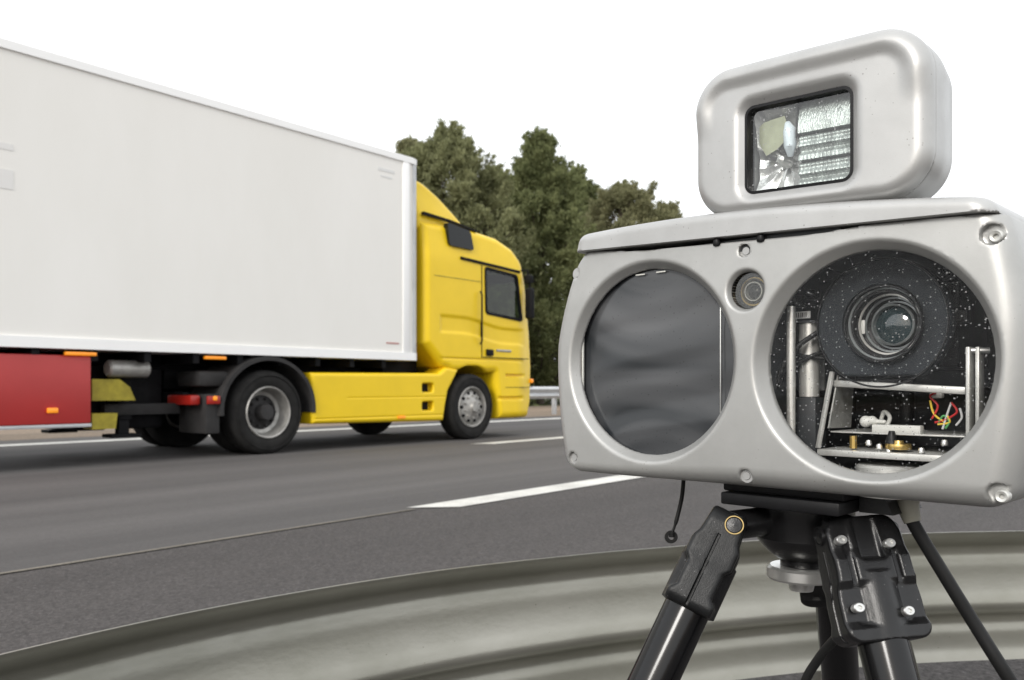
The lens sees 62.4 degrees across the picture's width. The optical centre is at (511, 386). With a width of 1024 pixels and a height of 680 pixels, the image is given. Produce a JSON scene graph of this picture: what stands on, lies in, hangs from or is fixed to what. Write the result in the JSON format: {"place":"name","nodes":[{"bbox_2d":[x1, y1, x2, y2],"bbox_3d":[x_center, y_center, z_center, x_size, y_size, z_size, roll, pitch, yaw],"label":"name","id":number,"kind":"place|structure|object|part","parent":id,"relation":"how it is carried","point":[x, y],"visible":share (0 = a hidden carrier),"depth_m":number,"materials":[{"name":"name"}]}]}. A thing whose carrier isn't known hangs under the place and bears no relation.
{"place":"outdoors","nodes":[
{"label":"outdoors","id":0,"kind":"place"},
{"bbox_2d":[0,405,560,508],"bbox_3d":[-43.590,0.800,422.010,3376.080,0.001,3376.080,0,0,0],"label":"ground","id":1,"kind":"structure","parent":0,"point":[27,434],"depth_m":14.85,"materials":[{"name":"grey asphalt"}]},
{"bbox_2d":[338,387,558,423],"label":"guardrail","id":2,"kind":"object","parent":1,"relation":"on","point":[544,392],"visible":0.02,"depth_m":24.18,"materials":[{"name":"metal"}]},
{"bbox_2d":[0,416,616,572],"bbox_3d":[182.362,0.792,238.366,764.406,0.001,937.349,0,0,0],"label":"lane surface","id":3,"kind":"object","parent":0,"point":[65,502],"depth_m":7.08,"materials":[{"name":"grey asphalt"}]},
{"bbox_2d":[0,37,416,437],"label":"semi trailer","id":4,"kind":"object","parent":3,"relation":"on","point":[150,231],"visible":0.99,"depth_m":9.04,"materials":[{"name":"white paint"}]},
{"bbox_2d":[0,418,560,446],"bbox_3d":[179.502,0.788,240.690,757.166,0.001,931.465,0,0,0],"label":"edge line","id":5,"kind":"object","parent":3,"relation":"on","point":[209,435],"depth_m":12.67,"materials":[{"name":"paint"}]},
{"bbox_2d":[134,181,533,453],"bbox_3d":[-2.506,-1.099,12.423,2.920,3.799,6.199,0,0,39],"label":"truck tractor","id":6,"kind":"object","parent":3,"relation":"on","point":[466,375],"visible":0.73,"depth_m":12.07,"materials":[{"name":"yellow paint"}]},
{"bbox_3d":[-0.789,-2.228,12.545,0.090,0.333,0.563,0,0,39],"label":"side window","id":7,"kind":"part","parent":6,"relation":"part of","materials":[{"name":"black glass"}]},
{"bbox_3d":[-0.139,-1.450,13.316,0.047,0.790,0.928,0,0,39],"label":"door window","id":8,"kind":"part","parent":6,"relation":"part of","materials":[{"name":"black glass"}]},
{"bbox_2d":[474,437,562,443],"bbox_3d":[1.466,0.788,14.027,0.260,0.001,6.180,0,0,39],"label":"lane marking","id":9,"kind":"object","parent":3,"relation":"on","point":[520,440],"visible":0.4,"depth_m":12.44,"materials":[{"name":"paint"}]},
{"bbox_2d":[413,475,639,506],"bbox_3d":[1.219,0.788,7.675,0.250,0.001,5.750,0,0,39],"label":"lane marking","id":10,"kind":"object","parent":3,"relation":"on","point":[504,496],"visible":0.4,"depth_m":6.31,"materials":[{"name":"paint"}]},
{"bbox_2d":[0,477,1023,679],"bbox_3d":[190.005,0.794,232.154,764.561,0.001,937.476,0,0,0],"label":"hard shoulder","id":11,"kind":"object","parent":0,"point":[42,605],"depth_m":4.05},
{"bbox_2d":[0,509,413,573],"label":"road seam","id":12,"kind":"object","parent":11,"relation":"on","point":[192,543],"visible":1,"depth_m":4.23,"materials":[{"name":"grey asphalt"}]},
{"bbox_2d":[0,531,1023,679],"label":"guardrail","id":13,"kind":"object","parent":11,"relation":"on","point":[590,616],"visible":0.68,"depth_m":1.75,"materials":[{"name":"metal"}]},
{"bbox_2d":[627,506,931,679],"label":"tripod","id":14,"kind":"object","parent":11,"relation":"on","point":[851,578],"visible":1,"depth_m":0.67,"materials":[{"name":"metal"}]},
{"bbox_2d":[558,197,1023,515],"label":"speed camera","id":15,"kind":"object","parent":14,"relation":"on","point":[841,358],"visible":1,"depth_m":0.67,"materials":[{"name":"silver metal"}]},
{"bbox_2d":[584,269,749,454],"bbox_3d":[0.127,-0.020,0.747,0.006,0.176,0.179,0,0,-45],"label":"radar window","id":16,"kind":"structure","parent":15,"relation":"in","point":[652,343],"depth_m":0.74,"materials":[{"name":"grey glass"}]},
{"bbox_2d":[664,480,685,542],"bbox_3d":[0.155,0.118,0.800,0.020,0.061,0.007,0,0,0],"label":"loose cord","id":17,"kind":"object","parent":15,"relation":"hanging from","point":[672,533],"visible":0.98,"depth_m":0.80,"materials":[{"name":"rubber"}]},
{"bbox_2d":[696,29,951,212],"bbox_3d":[0.242,-0.193,0.662,0.085,0.128,0.186,0,0,-45],"label":"flash head","id":18,"kind":"object","parent":15,"relation":"on","point":[867,116],"visible":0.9,"depth_m":0.62},
{"bbox_2d":[897,500,1017,679],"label":"power cable","id":19,"kind":"object","parent":15,"relation":"hanging from","point":[910,515],"visible":0.98,"depth_m":0.64,"materials":[{"name":"rubber"}]},
{"bbox_2d":[801,637,836,679],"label":"signal cable","id":20,"kind":"object","parent":11,"relation":"on","point":[825,649],"visible":0.57,"depth_m":0.77,"materials":[{"name":"rubber"}]},
{"bbox_2d":[0,0,1023,294],"label":"sky","id":21,"kind":"structure","parent":0,"point":[619,84],"materials":[{"name":"white"}]},
{"bbox_2d":[529,398,559,405],"bbox_3d":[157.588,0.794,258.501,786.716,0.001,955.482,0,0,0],"label":"verge","id":22,"kind":"structure","parent":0,"point":[549,403],"depth_m":39.45,"materials":[{"name":"green plant"}]},
{"bbox_2d":[394,133,417,180],"bbox_3d":[-4.454,-5.066,36.425,4.999,11.950,5.482,0,0,-37],"label":"tree","id":23,"kind":"object","parent":22,"relation":"on","point":[401,144],"visible":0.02,"depth_m":36.08,"materials":[{"name":"green plant"}]},
{"bbox_2d":[398,118,541,332],"bbox_3d":[-2.516,-5.133,34.833,7.714,12.085,7.363,0,0,38],"label":"tree","id":24,"kind":"object","parent":22,"relation":"on","point":[471,186],"visible":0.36,"depth_m":33.74,"materials":[{"name":"green plant"}]},
{"bbox_2d":[477,165,554,366],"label":"tree","id":25,"kind":"object","parent":22,"relation":"on","point":[501,172],"visible":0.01,"depth_m":42.04,"materials":[{"name":"green plant"}]},
{"bbox_2d":[484,125,596,403],"bbox_3d":[1.323,-5.361,39.816,7.644,13.824,7.327,0,0,0],"label":"tree","id":26,"kind":"object","parent":22,"relation":"on","point":[545,197],"visible":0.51,"depth_m":38.48,"materials":[{"name":"green plant"}]},
{"bbox_2d":[529,357,558,405],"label":"undergrowth","id":27,"kind":"object","parent":22,"relation":"on","point":[532,373],"depth_m":38.77,"materials":[{"name":"green plant"}]},
{"bbox_2d":[542,163,601,334],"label":"tree","id":28,"kind":"object","parent":22,"relation":"on","point":[588,186],"visible":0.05,"depth_m":48.62,"materials":[{"name":"green plant"}]},
{"bbox_2d":[562,178,679,297],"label":"tree","id":29,"kind":"object","parent":22,"relation":"on","point":[618,198],"visible":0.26,"depth_m":45.17,"materials":[{"name":"green plant"}]},
{"bbox_2d":[655,199,686,218],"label":"tree","id":30,"kind":"object","parent":22,"relation":"on","point":[674,206],"visible":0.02,"depth_m":50.42,"materials":[{"name":"green plant"}]}
]}

